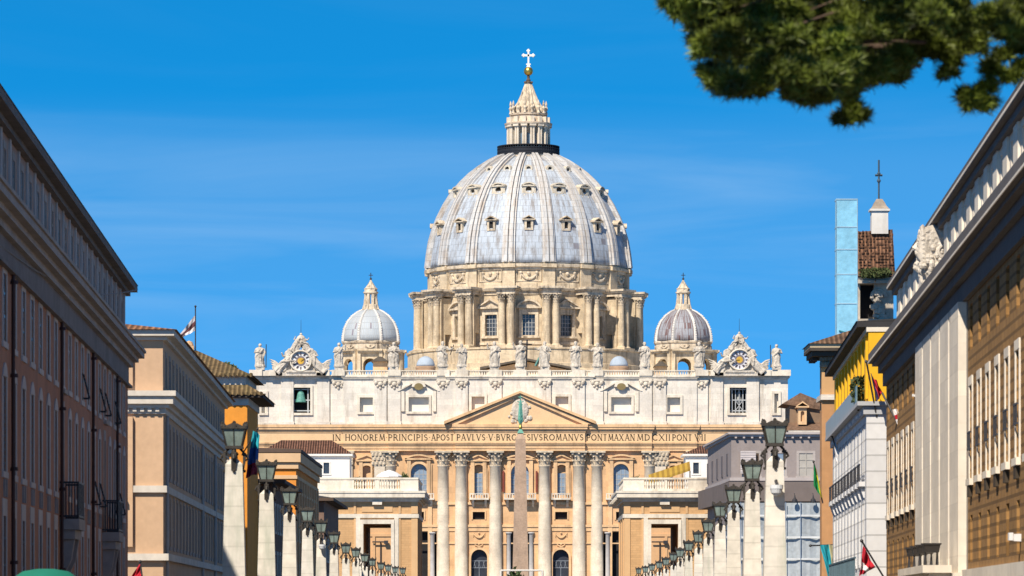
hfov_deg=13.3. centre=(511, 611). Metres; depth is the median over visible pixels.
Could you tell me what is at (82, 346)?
window
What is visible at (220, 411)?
window
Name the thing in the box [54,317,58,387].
window
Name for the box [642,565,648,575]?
street lamp
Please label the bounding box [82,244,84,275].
window
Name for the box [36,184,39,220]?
window
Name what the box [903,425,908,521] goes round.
window
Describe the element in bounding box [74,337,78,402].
window
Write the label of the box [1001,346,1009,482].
window
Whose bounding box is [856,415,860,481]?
window
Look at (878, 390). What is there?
flag
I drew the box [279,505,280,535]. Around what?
window
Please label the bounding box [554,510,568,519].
window frame
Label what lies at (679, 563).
street lamp
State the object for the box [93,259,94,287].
window
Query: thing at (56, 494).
window
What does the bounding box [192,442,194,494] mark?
window
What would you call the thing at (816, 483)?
flag
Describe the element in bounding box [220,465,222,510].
window
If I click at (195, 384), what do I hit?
window
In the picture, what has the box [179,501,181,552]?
window
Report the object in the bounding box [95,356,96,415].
window
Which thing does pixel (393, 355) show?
statue
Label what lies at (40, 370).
window
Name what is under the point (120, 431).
window
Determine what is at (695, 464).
window
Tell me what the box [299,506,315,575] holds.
street lamp
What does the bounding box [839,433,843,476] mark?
window
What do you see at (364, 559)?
street lamp
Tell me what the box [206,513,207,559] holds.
window
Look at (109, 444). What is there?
window
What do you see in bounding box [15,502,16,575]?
window
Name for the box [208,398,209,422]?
window
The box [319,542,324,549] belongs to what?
dome camera
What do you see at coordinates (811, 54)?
stone pine
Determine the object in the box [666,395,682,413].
window frame
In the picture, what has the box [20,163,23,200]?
window
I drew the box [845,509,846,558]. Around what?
window
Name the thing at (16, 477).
window
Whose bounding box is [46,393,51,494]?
window
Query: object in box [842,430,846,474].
window
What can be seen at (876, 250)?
belfry
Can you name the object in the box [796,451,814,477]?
window
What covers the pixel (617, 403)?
window
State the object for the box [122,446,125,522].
window
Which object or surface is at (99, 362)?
window
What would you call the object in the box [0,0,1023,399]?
sky
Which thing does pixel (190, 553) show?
window
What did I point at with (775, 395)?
window
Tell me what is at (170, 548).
window
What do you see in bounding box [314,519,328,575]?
street lamp
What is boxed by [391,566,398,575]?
street lamp
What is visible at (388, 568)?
street lamp
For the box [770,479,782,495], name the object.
dome camera
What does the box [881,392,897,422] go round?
flag
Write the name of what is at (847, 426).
window
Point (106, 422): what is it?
window
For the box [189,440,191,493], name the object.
window
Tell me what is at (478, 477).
window
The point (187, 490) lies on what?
window
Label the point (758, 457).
window
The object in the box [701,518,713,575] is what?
street lamp
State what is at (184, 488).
window
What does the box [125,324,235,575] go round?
palazzo
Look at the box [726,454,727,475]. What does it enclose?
side window
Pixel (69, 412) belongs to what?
window
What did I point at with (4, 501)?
window
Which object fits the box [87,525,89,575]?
window
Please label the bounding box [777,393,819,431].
roof
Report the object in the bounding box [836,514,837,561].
window
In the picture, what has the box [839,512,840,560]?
window
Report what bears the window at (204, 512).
in the palazzo at (180, 399)
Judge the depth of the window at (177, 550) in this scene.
246.06 m
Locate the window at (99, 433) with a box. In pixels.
[98,429,101,513]
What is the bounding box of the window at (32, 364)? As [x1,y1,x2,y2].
[30,294,35,369]
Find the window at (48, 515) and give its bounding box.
[46,512,50,568]
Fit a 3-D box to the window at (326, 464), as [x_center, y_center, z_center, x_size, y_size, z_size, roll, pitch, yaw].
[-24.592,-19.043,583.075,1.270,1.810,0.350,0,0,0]
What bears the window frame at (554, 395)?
in the basilica
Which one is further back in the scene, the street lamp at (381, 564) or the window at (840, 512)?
the street lamp at (381, 564)
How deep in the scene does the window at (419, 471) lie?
948.09 m
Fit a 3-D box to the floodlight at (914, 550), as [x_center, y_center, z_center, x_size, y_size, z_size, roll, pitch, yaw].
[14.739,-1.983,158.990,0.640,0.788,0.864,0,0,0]
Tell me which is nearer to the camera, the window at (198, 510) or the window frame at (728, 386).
the window at (198, 510)
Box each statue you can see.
[254,343,266,369]
[333,343,345,369]
[387,342,399,369]
[436,341,453,369]
[455,343,467,369]
[487,341,500,369]
[513,340,531,369]
[534,341,550,369]
[569,341,581,369]
[588,343,603,369]
[638,342,650,369]
[692,342,704,369]
[770,344,781,369]
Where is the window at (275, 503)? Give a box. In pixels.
[275,503,276,533]
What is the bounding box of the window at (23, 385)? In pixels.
[21,376,26,485]
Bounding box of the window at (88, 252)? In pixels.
[88,252,89,281]
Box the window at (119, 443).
[119,443,120,500]
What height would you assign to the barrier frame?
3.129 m
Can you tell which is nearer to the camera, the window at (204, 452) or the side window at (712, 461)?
the window at (204, 452)
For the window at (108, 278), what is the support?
in the palazzo at (72, 350)
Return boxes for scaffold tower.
[834,199,857,334]
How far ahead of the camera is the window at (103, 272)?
188.98 m
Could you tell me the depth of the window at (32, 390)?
146.36 m
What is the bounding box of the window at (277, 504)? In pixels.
[277,504,278,534]
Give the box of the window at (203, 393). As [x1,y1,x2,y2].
[203,393,204,417]
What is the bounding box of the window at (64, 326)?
[64,326,65,388]
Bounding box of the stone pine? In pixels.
[653,0,1023,132]
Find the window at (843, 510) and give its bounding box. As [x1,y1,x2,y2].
[842,510,843,559]
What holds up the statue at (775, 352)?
on the basilica
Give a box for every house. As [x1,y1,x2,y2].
[258,448,322,575]
[258,479,301,575]
[319,496,347,575]
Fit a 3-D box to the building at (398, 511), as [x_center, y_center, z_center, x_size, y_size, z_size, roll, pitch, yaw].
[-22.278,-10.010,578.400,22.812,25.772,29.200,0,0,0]
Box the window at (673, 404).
[667,398,679,411]
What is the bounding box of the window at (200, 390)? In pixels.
[200,390,201,414]
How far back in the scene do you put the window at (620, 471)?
948.09 m
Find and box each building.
[187,341,275,575]
[370,528,390,575]
[651,528,670,575]
[698,432,819,570]
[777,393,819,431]
[867,78,1023,575]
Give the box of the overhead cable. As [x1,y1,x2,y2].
[0,245,137,294]
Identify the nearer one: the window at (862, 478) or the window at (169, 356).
the window at (862, 478)
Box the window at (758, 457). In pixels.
[742,451,761,477]
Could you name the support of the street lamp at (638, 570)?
on the pavement
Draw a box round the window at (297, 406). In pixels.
[294,388,309,412]
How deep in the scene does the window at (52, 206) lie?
157.32 m
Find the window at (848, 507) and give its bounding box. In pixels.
[848,507,849,558]
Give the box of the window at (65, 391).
[64,388,67,518]
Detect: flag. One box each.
[132,560,142,575]
[180,305,196,349]
[244,428,259,477]
[809,544,832,575]
[812,460,822,502]
[831,436,837,461]
[859,539,883,575]
[865,360,881,416]
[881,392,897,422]
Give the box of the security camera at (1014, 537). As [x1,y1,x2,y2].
[1008,533,1020,540]
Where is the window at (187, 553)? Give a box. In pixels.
[186,504,188,554]
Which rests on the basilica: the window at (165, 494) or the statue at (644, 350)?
the statue at (644, 350)
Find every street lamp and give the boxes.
[220,421,248,575]
[255,459,278,575]
[280,486,299,575]
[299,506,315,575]
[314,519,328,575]
[328,531,340,575]
[340,542,351,575]
[350,547,360,575]
[360,552,369,575]
[368,557,376,575]
[377,561,384,575]
[384,564,391,575]
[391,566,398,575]
[399,567,405,575]
[635,567,641,575]
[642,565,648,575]
[648,563,655,575]
[655,560,662,575]
[661,557,669,575]
[668,552,676,575]
[675,547,684,575]
[683,539,693,575]
[692,530,703,575]
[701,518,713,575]
[712,501,727,575]
[724,484,743,575]
[740,458,763,575]
[760,418,788,575]
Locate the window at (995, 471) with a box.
[991,354,999,486]
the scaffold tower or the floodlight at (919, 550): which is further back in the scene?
the scaffold tower
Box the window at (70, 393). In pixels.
[68,330,72,397]
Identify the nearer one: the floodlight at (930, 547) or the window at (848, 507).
the floodlight at (930, 547)
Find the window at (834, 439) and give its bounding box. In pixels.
[834,439,837,481]
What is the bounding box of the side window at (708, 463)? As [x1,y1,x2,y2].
[707,463,708,483]
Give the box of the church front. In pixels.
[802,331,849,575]
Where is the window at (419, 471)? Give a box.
[411,464,426,491]
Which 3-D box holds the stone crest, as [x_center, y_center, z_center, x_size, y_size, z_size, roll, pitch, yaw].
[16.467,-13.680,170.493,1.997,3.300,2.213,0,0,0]
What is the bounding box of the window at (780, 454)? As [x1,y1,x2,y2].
[768,451,787,477]
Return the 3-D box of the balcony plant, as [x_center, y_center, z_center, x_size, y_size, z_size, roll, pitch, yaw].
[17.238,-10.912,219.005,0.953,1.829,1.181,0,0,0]
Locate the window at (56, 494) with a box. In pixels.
[54,398,58,497]
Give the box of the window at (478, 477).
[474,473,482,494]
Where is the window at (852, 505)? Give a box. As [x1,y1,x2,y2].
[852,505,853,556]
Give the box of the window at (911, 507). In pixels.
[909,421,913,519]
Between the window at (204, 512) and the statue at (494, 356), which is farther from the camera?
the statue at (494, 356)
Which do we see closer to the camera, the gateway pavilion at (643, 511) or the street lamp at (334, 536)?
the street lamp at (334, 536)
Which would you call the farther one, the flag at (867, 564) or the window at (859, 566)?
the window at (859, 566)
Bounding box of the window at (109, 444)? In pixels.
[108,436,111,517]
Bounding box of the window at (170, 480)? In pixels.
[169,424,171,482]
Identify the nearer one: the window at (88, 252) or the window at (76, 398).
the window at (76, 398)
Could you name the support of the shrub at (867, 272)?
attached to the belfry
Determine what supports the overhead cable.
attached to the palazzo at (72, 350)
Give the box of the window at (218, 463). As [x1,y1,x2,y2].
[218,463,219,509]
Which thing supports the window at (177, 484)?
in the palazzo at (180, 399)
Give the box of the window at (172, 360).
[172,360,173,389]
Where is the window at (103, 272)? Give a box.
[103,272,104,299]
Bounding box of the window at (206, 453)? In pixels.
[206,453,207,502]
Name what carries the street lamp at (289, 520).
on the pavement
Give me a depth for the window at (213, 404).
294.17 m
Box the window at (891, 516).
[889,437,893,526]
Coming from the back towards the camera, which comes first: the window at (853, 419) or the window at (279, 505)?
the window at (279, 505)
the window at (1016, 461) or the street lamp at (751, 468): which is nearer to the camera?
the window at (1016, 461)
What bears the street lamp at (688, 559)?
on the pavement
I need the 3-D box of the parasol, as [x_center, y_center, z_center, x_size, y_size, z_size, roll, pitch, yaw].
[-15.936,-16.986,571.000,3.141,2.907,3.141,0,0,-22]
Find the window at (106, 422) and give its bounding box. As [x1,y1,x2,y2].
[103,420,108,531]
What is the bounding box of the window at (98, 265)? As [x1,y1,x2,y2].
[98,265,99,293]
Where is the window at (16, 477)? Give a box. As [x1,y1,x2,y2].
[15,369,17,482]
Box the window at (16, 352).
[15,279,17,356]
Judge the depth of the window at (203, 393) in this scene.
279.61 m
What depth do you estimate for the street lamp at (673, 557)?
391.40 m
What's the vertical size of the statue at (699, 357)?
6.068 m
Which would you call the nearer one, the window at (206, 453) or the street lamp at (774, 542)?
the street lamp at (774, 542)
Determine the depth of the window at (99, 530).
183.71 m
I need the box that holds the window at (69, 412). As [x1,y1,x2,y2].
[68,408,72,502]
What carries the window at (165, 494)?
in the palazzo at (180, 399)
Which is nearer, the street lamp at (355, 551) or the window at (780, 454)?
the street lamp at (355, 551)
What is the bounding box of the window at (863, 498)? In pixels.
[862,498,863,549]
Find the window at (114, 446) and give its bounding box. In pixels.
[113,440,116,519]
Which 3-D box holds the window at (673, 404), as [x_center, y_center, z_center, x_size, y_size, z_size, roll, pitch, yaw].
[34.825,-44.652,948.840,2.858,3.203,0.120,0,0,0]
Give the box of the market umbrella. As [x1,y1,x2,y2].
[16,569,74,575]
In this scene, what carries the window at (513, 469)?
in the basilica
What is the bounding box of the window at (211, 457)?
[211,457,212,505]
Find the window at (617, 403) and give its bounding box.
[611,397,630,410]
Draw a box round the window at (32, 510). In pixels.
[30,507,34,569]
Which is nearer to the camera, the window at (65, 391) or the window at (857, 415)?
the window at (65, 391)
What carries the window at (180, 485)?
in the palazzo at (180, 399)
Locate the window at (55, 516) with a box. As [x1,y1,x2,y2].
[54,514,57,568]
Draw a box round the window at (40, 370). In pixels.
[38,302,43,375]
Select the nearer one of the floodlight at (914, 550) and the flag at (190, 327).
the floodlight at (914, 550)
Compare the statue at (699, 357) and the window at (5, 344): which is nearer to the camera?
the window at (5, 344)
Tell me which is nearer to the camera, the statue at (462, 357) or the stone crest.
the stone crest
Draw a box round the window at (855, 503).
[855,503,856,568]
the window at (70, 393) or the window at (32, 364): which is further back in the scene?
the window at (70, 393)
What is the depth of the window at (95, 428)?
180.90 m
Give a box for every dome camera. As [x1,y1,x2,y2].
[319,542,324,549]
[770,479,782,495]
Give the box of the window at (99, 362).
[98,359,101,419]
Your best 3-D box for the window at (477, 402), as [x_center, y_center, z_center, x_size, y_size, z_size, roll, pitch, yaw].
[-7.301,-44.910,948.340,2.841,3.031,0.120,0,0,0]
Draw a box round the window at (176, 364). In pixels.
[176,364,177,391]
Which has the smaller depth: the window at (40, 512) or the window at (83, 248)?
the window at (40, 512)
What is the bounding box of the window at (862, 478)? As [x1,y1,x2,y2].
[859,412,863,479]
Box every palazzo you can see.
[0,83,145,575]
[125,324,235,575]
[824,318,895,575]
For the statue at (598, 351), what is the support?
on the basilica
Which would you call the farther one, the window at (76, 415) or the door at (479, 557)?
the door at (479, 557)
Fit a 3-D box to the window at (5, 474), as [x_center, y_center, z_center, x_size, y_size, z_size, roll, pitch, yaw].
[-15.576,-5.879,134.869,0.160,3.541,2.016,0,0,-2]
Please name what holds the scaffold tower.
on the pavement
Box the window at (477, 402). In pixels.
[472,397,483,409]
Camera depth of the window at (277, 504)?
340.95 m
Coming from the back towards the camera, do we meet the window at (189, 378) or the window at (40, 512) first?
the window at (189, 378)
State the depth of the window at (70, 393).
165.08 m
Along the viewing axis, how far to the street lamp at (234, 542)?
135.70 m
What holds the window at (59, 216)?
in the palazzo at (72, 350)
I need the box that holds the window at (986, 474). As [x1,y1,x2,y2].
[982,361,990,490]
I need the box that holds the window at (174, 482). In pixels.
[173,427,175,484]
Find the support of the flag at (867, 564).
on the ground
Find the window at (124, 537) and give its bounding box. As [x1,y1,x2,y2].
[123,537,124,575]
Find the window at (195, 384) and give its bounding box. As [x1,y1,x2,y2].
[195,384,196,409]
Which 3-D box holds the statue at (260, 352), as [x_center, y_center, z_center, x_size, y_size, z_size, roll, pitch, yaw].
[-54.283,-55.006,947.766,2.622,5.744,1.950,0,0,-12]
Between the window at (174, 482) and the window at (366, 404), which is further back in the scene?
the window at (366, 404)
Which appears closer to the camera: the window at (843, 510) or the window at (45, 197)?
the window at (45, 197)
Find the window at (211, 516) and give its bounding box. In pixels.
[211,516,212,560]
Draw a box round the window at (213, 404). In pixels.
[213,404,214,427]
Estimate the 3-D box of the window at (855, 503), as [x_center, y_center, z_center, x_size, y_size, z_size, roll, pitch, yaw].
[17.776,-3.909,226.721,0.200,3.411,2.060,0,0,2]
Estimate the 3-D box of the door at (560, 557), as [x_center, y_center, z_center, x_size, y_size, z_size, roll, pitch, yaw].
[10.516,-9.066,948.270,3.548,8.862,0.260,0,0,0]
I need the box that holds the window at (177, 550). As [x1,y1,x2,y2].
[176,499,178,552]
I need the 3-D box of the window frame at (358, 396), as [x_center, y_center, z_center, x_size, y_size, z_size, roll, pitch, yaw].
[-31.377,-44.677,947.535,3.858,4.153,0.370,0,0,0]
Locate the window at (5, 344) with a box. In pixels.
[2,267,8,349]
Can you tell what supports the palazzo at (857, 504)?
on the ground
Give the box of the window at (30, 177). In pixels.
[29,174,31,210]
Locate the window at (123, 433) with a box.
[122,383,125,436]
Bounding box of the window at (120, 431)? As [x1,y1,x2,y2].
[119,383,121,433]
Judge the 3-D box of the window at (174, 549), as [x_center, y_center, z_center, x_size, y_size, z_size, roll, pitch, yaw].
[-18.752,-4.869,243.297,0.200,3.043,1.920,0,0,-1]
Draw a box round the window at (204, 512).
[204,512,205,559]
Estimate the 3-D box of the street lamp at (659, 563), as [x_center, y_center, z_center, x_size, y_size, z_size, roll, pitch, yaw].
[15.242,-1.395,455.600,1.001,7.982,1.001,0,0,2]
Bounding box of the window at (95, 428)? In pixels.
[95,428,96,511]
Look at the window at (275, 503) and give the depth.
338.71 m
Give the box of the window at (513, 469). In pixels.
[511,466,528,494]
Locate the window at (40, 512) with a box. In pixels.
[38,509,42,568]
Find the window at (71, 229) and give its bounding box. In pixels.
[71,229,72,260]
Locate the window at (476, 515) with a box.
[473,512,484,519]
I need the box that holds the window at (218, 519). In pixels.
[218,519,219,562]
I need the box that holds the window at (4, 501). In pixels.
[2,498,6,575]
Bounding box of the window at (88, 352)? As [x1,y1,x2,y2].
[87,349,90,410]
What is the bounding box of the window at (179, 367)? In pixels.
[179,367,180,394]
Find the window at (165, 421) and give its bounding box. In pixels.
[165,421,165,479]
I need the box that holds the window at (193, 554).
[192,507,194,556]
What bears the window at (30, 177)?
in the palazzo at (72, 350)
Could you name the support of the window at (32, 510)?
in the palazzo at (72, 350)
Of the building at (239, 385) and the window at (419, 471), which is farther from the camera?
the window at (419, 471)
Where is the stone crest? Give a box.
[912,224,943,284]
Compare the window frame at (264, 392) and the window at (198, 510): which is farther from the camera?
the window frame at (264, 392)
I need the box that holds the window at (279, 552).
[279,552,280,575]
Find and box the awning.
[648,461,690,487]
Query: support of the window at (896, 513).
in the office building at (947, 350)
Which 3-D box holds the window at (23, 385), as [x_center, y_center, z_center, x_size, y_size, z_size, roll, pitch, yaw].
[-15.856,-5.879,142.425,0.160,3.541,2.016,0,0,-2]
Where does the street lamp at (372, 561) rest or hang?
on the pavement
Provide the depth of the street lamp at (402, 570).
551.19 m
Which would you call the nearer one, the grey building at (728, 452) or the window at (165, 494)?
the window at (165, 494)
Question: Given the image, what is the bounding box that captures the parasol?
[376,470,401,488]
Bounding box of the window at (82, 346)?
[81,343,84,406]
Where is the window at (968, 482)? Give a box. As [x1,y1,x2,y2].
[965,375,972,496]
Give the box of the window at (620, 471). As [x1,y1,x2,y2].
[613,464,628,492]
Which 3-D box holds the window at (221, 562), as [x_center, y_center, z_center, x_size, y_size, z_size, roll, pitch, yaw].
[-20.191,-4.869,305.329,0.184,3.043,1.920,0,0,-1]
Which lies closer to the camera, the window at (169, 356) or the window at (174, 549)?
the window at (169, 356)
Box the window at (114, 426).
[113,374,116,430]
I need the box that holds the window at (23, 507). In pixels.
[21,504,25,571]
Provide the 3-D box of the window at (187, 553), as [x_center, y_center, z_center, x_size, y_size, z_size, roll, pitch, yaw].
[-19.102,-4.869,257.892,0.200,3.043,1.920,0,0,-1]
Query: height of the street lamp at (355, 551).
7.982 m
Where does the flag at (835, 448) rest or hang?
attached to the palazzo at (857, 504)
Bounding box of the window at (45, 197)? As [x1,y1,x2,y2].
[44,194,46,228]
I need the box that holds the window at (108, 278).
[108,278,109,305]
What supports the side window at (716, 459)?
in the grey building at (728, 452)
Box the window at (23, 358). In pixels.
[21,285,26,363]
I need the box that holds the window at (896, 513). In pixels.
[894,433,898,524]
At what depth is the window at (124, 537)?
203.20 m
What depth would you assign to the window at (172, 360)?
242.48 m
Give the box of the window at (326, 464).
[322,461,330,474]
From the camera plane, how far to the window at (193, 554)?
264.56 m
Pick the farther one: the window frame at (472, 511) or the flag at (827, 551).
the window frame at (472, 511)
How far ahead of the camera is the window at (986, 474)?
138.43 m
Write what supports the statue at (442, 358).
on the basilica
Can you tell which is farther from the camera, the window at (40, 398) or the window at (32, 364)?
the window at (40, 398)
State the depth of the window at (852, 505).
230.08 m
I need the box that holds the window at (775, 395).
[774,394,777,412]
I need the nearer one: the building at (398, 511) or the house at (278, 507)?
the house at (278, 507)
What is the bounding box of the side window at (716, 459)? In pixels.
[716,459,717,479]
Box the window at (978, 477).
[974,368,981,493]
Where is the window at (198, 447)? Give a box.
[198,447,199,498]
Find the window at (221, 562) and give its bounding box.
[220,521,222,563]
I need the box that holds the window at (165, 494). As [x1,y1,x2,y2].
[165,494,165,548]
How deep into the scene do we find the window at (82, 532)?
172.45 m
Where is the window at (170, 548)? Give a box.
[169,495,171,550]
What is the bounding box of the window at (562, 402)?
[556,397,567,409]
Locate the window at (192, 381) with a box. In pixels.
[192,381,193,406]
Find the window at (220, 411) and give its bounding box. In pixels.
[220,411,221,433]
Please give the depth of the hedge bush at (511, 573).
149.91 m
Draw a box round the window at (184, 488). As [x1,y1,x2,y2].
[183,435,185,489]
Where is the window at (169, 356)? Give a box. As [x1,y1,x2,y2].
[169,356,170,389]
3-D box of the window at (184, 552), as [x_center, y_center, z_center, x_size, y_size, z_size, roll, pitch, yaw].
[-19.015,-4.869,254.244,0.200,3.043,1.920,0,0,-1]
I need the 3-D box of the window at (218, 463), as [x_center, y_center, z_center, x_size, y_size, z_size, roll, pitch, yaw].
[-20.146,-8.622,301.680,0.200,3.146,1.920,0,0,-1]
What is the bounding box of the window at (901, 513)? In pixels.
[899,429,903,522]
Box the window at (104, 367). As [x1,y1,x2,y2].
[103,364,106,421]
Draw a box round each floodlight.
[905,547,921,567]
[910,546,927,566]
[915,545,932,565]
[921,543,941,564]
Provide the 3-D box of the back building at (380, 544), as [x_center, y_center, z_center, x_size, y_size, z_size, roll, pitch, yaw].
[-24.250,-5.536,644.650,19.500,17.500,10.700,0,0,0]
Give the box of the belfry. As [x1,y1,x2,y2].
[858,160,894,320]
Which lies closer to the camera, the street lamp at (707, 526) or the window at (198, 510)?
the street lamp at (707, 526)
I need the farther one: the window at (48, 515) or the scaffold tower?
the scaffold tower
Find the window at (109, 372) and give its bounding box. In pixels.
[108,369,111,426]
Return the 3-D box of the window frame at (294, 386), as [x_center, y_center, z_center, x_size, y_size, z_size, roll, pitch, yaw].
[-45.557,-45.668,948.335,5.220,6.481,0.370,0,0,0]
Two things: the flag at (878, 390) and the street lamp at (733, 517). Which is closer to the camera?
the street lamp at (733, 517)
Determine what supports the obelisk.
on the square
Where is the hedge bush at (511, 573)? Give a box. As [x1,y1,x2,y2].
[506,566,523,575]
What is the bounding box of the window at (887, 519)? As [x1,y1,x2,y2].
[885,440,889,528]
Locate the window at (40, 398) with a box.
[38,388,43,491]
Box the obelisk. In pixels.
[513,395,528,575]
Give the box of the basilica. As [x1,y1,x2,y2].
[249,49,790,575]
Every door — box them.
[471,550,486,575]
[553,550,568,575]
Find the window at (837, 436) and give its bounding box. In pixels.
[837,436,840,478]
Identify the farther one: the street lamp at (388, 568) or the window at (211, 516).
the street lamp at (388, 568)
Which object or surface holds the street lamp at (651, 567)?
on the pavement
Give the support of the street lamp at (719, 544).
on the pavement
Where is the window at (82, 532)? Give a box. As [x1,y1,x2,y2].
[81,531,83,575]
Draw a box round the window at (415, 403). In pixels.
[409,397,428,410]
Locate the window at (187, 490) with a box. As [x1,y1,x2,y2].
[186,437,188,491]
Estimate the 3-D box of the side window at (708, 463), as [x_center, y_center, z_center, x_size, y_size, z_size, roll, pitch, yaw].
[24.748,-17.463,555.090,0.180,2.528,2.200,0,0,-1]
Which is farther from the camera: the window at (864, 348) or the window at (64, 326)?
the window at (864, 348)
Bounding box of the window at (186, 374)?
[186,374,187,401]
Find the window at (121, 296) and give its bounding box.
[121,296,122,321]
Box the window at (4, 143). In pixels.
[3,139,6,180]
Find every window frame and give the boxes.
[259,391,267,414]
[293,385,312,414]
[357,395,373,413]
[469,394,486,412]
[471,510,485,519]
[553,394,570,412]
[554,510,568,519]
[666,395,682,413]
[727,385,746,414]
[772,391,780,414]
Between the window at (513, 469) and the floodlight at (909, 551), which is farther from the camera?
the window at (513, 469)
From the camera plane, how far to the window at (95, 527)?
180.90 m
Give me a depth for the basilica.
948.05 m
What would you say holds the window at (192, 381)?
in the palazzo at (180, 399)
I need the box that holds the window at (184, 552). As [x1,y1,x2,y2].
[183,502,185,553]
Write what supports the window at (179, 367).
in the palazzo at (180, 399)
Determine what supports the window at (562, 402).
in the basilica
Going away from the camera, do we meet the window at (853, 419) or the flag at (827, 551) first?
the window at (853, 419)
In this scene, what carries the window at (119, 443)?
in the palazzo at (72, 350)
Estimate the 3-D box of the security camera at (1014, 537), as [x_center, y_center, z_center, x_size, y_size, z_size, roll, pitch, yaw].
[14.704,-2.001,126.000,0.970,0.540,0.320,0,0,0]
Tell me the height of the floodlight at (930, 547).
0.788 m
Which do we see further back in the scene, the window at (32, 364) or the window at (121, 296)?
the window at (121, 296)
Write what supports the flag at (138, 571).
on the ground
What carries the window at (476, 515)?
in the basilica
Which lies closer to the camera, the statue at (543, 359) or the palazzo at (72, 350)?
the palazzo at (72, 350)
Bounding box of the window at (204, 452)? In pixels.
[204,452,205,501]
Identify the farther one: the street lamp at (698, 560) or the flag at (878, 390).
the street lamp at (698, 560)
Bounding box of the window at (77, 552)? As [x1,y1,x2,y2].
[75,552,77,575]
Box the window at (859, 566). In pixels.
[858,500,860,568]
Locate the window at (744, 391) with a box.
[730,388,745,412]
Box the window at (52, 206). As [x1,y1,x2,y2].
[51,203,53,237]
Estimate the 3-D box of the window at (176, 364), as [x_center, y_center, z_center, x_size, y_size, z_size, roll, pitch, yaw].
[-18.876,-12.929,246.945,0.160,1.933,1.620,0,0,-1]
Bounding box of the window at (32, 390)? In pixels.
[30,382,35,488]
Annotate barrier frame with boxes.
[500,570,543,575]
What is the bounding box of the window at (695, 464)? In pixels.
[691,461,700,474]
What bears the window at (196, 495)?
in the palazzo at (180, 399)
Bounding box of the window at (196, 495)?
[195,445,197,496]
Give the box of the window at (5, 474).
[2,362,8,478]
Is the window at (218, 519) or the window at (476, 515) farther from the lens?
the window at (476, 515)
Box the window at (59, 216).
[58,212,60,245]
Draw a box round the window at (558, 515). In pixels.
[555,512,566,519]
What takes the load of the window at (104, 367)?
in the palazzo at (72, 350)
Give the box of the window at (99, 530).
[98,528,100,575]
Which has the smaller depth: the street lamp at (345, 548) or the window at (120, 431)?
the window at (120, 431)
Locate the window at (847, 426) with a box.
[846,426,849,487]
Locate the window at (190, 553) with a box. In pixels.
[189,505,191,555]
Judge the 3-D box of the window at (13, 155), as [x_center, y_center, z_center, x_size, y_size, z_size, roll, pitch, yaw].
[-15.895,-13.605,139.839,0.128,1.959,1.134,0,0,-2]
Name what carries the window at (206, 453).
in the palazzo at (180, 399)
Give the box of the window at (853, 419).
[852,419,856,482]
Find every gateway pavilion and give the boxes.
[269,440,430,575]
[610,445,707,575]
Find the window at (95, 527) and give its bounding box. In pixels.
[95,527,95,575]
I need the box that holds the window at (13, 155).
[12,151,14,189]
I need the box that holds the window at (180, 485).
[179,433,181,488]
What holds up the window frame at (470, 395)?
in the basilica
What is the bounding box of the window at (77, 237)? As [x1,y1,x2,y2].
[77,237,78,267]
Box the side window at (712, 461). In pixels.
[711,461,712,481]
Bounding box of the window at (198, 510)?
[198,510,199,557]
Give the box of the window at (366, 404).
[360,398,372,411]
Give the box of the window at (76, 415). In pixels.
[74,413,78,504]
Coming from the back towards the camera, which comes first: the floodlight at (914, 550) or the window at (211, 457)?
the window at (211, 457)
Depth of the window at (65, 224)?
164.27 m
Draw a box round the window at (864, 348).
[864,348,864,395]
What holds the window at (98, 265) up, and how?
in the palazzo at (72, 350)
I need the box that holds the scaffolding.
[725,502,819,575]
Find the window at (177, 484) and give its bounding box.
[176,430,178,486]
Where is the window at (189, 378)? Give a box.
[189,378,190,404]
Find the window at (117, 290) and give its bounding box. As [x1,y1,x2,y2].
[117,290,118,316]
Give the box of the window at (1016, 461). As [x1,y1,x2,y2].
[1011,337,1020,478]
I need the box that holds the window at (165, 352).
[165,352,166,387]
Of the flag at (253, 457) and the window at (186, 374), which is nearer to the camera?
the window at (186, 374)
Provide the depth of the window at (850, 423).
230.14 m
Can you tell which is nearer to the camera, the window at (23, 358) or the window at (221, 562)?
the window at (23, 358)
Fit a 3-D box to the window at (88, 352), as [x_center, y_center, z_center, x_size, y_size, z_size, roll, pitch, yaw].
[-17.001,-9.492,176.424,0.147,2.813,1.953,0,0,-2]
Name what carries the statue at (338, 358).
on the basilica
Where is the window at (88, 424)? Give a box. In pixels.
[87,421,90,509]
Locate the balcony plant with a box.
[849,375,864,410]
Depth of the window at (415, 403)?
948.79 m
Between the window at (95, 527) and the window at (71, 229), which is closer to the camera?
the window at (71, 229)
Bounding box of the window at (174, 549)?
[173,497,175,551]
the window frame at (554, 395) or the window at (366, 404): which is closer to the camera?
the window frame at (554, 395)
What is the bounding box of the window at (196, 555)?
[195,508,197,556]
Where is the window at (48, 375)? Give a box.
[46,309,51,381]
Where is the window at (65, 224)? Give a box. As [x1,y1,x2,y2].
[64,221,66,253]
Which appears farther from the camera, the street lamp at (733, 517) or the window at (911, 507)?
the street lamp at (733, 517)
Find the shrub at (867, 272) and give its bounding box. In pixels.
[858,267,893,281]
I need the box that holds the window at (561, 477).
[557,473,565,494]
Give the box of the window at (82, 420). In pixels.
[81,417,84,507]
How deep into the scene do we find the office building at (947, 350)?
148.87 m
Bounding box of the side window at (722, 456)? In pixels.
[721,456,722,477]
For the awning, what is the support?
on the gateway pavilion at (643, 511)
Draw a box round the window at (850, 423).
[849,423,853,467]
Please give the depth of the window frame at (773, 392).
948.09 m

